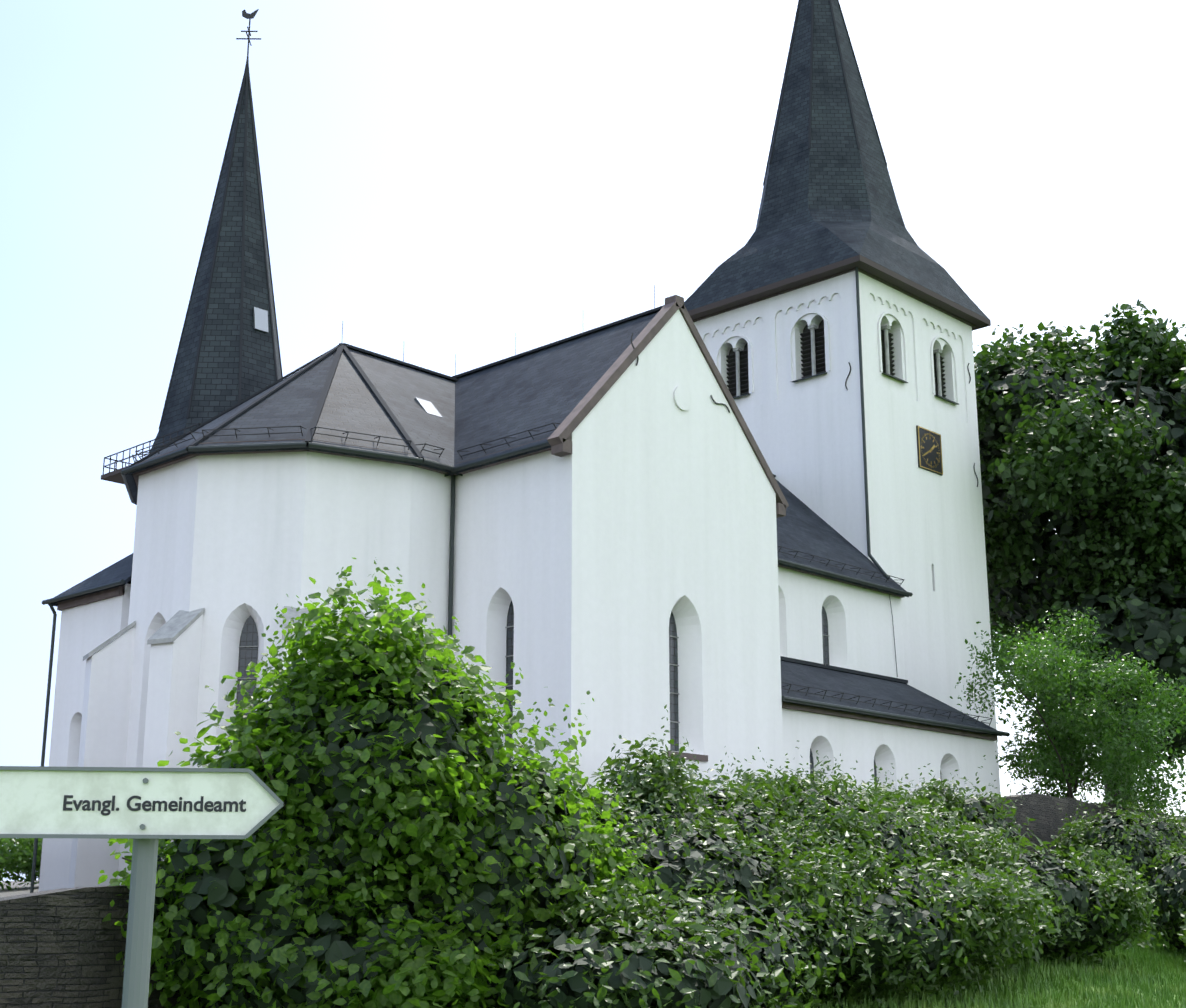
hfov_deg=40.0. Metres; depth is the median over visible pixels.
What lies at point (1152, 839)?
bush
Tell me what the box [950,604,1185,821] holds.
tree
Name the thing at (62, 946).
churchyard wall
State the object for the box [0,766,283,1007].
signpost
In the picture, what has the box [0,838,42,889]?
bush
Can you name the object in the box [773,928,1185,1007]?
grass
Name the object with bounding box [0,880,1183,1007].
ground
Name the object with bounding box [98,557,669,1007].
hazel bush
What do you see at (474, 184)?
sky
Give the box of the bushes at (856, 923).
[479,814,1059,1007]
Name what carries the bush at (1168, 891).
on the ground at (6, 892)
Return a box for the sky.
[0,0,1185,880]
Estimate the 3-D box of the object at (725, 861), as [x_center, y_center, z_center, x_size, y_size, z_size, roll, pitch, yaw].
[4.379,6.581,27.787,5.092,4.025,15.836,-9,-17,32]
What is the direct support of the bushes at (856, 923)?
on the ground at (6, 892)
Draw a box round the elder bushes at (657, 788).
[526,705,812,898]
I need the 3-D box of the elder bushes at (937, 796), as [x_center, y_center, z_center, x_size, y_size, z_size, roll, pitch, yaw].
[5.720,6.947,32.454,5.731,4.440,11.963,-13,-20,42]
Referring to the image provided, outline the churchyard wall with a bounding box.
[0,794,1185,1007]
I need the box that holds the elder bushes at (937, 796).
[717,741,1035,866]
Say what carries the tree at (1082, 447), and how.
on the ground at (6, 892)
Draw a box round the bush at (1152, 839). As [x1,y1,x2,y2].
[1048,786,1185,935]
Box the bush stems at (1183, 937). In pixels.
[1170,911,1185,961]
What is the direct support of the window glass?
in the church
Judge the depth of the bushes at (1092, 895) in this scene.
28.51 m
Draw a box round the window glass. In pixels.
[233,601,941,789]
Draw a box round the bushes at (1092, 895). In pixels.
[886,823,1168,995]
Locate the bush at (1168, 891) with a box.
[1136,833,1185,953]
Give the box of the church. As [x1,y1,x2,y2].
[30,0,1009,892]
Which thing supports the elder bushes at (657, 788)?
on the ground at (6, 892)
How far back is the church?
46.31 m
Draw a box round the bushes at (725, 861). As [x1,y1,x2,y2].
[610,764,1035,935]
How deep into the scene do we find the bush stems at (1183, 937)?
32.29 m

